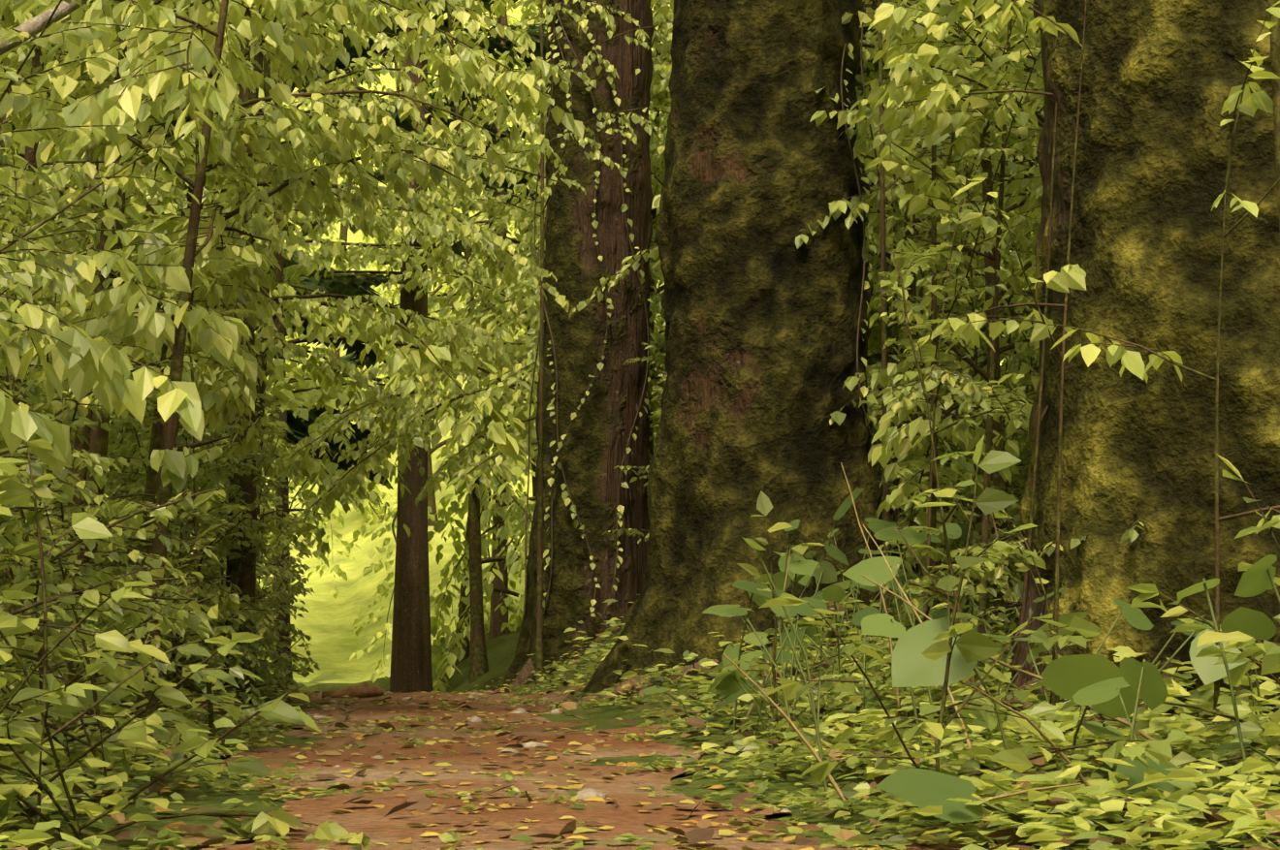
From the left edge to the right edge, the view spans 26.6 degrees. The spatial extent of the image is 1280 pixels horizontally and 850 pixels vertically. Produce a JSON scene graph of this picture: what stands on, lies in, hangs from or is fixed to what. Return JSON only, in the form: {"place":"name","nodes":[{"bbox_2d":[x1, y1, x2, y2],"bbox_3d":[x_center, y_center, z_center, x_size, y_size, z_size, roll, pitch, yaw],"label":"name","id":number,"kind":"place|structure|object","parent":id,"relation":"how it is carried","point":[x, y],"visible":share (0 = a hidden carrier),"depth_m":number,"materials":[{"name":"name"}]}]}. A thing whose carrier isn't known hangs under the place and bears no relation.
{"place":"outdoors","nodes":[
{"label":"outdoors","id":0,"kind":"place"},
{"bbox_2d":[206,684,966,849],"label":"dirt path","id":1,"kind":"structure","parent":0,"point":[375,825],"depth_m":7.17,"materials":[{"name":"brown soil"}]},
{"bbox_2d":[321,677,634,698],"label":"rocks","id":2,"kind":"object","parent":1,"relation":"on","point":[363,690],"visible":0.77,"depth_m":14.91,"materials":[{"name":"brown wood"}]},
{"bbox_2d":[265,690,791,849],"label":"pebbles","id":3,"kind":"object","parent":1,"relation":"on","point":[588,793],"visible":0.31,"depth_m":9.20,"materials":[{"name":"stone"}]},
{"bbox_2d":[0,0,1279,849],"bbox_3d":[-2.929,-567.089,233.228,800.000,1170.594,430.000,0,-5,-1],"label":"ground","id":4,"kind":"structure","parent":0,"point":[329,625],"depth_m":15.31,"materials":[{"name":"green plant"}]},
{"bbox_2d":[0,326,71,503],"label":"leafy branch","id":5,"kind":"object","parent":4,"relation":"on","point":[55,435],"visible":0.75,"depth_m":5.84,"materials":[{"name":"green plant"}]},
{"bbox_2d":[0,504,120,757],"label":"shrub","id":6,"kind":"object","parent":4,"relation":"on","point":[11,538],"visible":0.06,"depth_m":8.35,"materials":[{"name":"green plant"}]},
{"bbox_2d":[0,0,151,59],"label":"branch","id":7,"kind":"object","parent":4,"relation":"on","point":[35,25],"visible":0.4,"depth_m":7.90,"materials":[{"name":"grey plant"}]},
{"bbox_2d":[0,292,204,441],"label":"leafy branch","id":8,"kind":"object","parent":4,"relation":"on","point":[118,393],"visible":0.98,"depth_m":7.31,"materials":[{"name":"green plant"}]},
{"bbox_2d":[0,0,307,703],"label":"tree","id":9,"kind":"object","parent":4,"relation":"on","point":[246,583],"visible":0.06,"depth_m":13.96,"materials":[{"name":"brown plant"}]},
{"bbox_2d":[0,0,316,737],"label":"broadleaf tree","id":10,"kind":"object","parent":4,"relation":"on","point":[192,45],"visible":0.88,"depth_m":8.60,"materials":[{"name":"green plant"}]},
{"bbox_2d":[0,0,498,693],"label":"tree poles","id":11,"kind":"object","parent":4,"relation":"on","point":[279,326],"visible":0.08,"depth_m":24.05,"materials":[{"name":"brown plant"}]},
{"bbox_2d":[0,0,572,708],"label":"understory trees","id":12,"kind":"object","parent":4,"relation":"on","point":[320,196],"visible":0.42,"depth_m":13.20,"materials":[{"name":"green plant"}]},
{"bbox_2d":[0,0,583,685],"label":"broadleaf tree","id":13,"kind":"object","parent":4,"relation":"on","point":[471,62],"visible":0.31,"depth_m":11.32,"materials":[{"name":"green plant"}]},
{"bbox_2d":[0,0,1040,692],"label":"trees","id":14,"kind":"object","parent":4,"relation":"on","point":[297,392],"visible":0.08,"depth_m":26.42,"materials":[{"name":"green plant"}]},
{"bbox_2d":[6,0,1037,693],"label":"fir trees","id":15,"kind":"object","parent":4,"relation":"on","point":[410,665],"visible":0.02,"depth_m":29.93,"materials":[{"name":"green plant"}]},
{"bbox_2d":[0,0,1144,773],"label":"understory shrubs","id":16,"kind":"object","parent":4,"relation":"on","point":[198,601],"visible":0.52,"depth_m":9.03,"materials":[{"name":"green plant"}]},
{"bbox_2d":[501,0,653,688],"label":"tree trunk","id":17,"kind":"object","parent":4,"relation":"on","point":[593,447],"visible":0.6,"depth_m":17.32,"materials":[{"name":"brown plant"}]},
{"bbox_2d":[514,0,924,616],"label":"vines","id":18,"kind":"object","parent":17,"relation":"attached to","point":[864,390],"visible":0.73,"depth_m":17.16,"materials":[{"name":"green plant"}]},
{"bbox_2d":[0,565,1279,849],"bbox_3d":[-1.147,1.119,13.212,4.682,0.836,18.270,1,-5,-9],"label":"fallen leaves","id":19,"kind":"object","parent":4,"relation":"on","point":[504,806],"visible":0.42,"depth_m":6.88,"materials":[{"name":"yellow plant"}]},
{"bbox_2d":[0,407,1279,849],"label":"shrubs","id":20,"kind":"object","parent":4,"relation":"on","point":[66,706],"visible":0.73,"depth_m":5.65,"materials":[{"name":"green plant"}]},
{"bbox_2d":[0,565,1279,849],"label":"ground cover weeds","id":21,"kind":"object","parent":4,"relation":"on","point":[756,753],"visible":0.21,"depth_m":6.55,"materials":[{"name":"green plant"}]},
{"bbox_2d":[0,556,1279,849],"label":"ground cover plants","id":22,"kind":"object","parent":4,"relation":"on","point":[1183,780],"visible":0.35,"depth_m":5.91,"materials":[{"name":"green plant"}]},
{"bbox_2d":[261,0,1044,643],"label":"understory trees","id":23,"kind":"object","parent":4,"relation":"on","point":[520,349],"visible":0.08,"depth_m":17.38,"materials":[{"name":"green plant"}]},
{"bbox_2d":[579,0,891,693],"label":"tree trunk","id":24,"kind":"object","parent":4,"relation":"on","point":[760,312],"visible":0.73,"depth_m":12.97,"materials":[{"name":"green plant"}]},
{"bbox_2d":[499,601,1184,733],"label":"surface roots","id":25,"kind":"object","parent":4,"relation":"on","point":[524,675],"visible":0.06,"depth_m":12.58,"materials":[{"name":"brown wood"}]},
{"bbox_2d":[508,0,1279,685],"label":"tree sprays","id":26,"kind":"object","parent":4,"relation":"on","point":[642,35],"visible":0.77,"depth_m":15.95,"materials":[{"name":"green plant"}]},
{"bbox_2d":[809,0,1044,667],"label":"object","id":27,"kind":"object","parent":4,"relation":"on","point":[916,167],"visible":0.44,"depth_m":10.57,"materials":[{"name":"green plant"}]},
{"bbox_2d":[722,462,1173,840],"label":"twigs","id":28,"kind":"object","parent":4,"relation":"on","point":[931,828],"visible":0.52,"depth_m":6.19,"materials":[{"name":"brown wood"}]},
{"bbox_2d":[855,0,1044,571],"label":"broadleaf tree","id":29,"kind":"object","parent":4,"relation":"on","point":[874,6],"visible":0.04,"depth_m":16.82,"materials":[{"name":"green plant"}]},
{"bbox_2d":[642,487,1279,843],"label":"broad-leaved plants","id":30,"kind":"object","parent":4,"relation":"on","point":[1101,685],"visible":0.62,"depth_m":6.90,"materials":[{"name":"green plant"}]},
{"bbox_2d":[903,0,1279,745],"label":"tall plant stems","id":31,"kind":"object","parent":4,"relation":"on","point":[1241,99],"visible":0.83,"depth_m":7.45,"materials":[{"name":"green plant"}]},
{"bbox_2d":[1002,0,1279,721],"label":"tree trunk","id":32,"kind":"object","parent":4,"relation":"on","point":[1160,79],"visible":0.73,"depth_m":8.14,"materials":[{"name":"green plant"}]}
]}

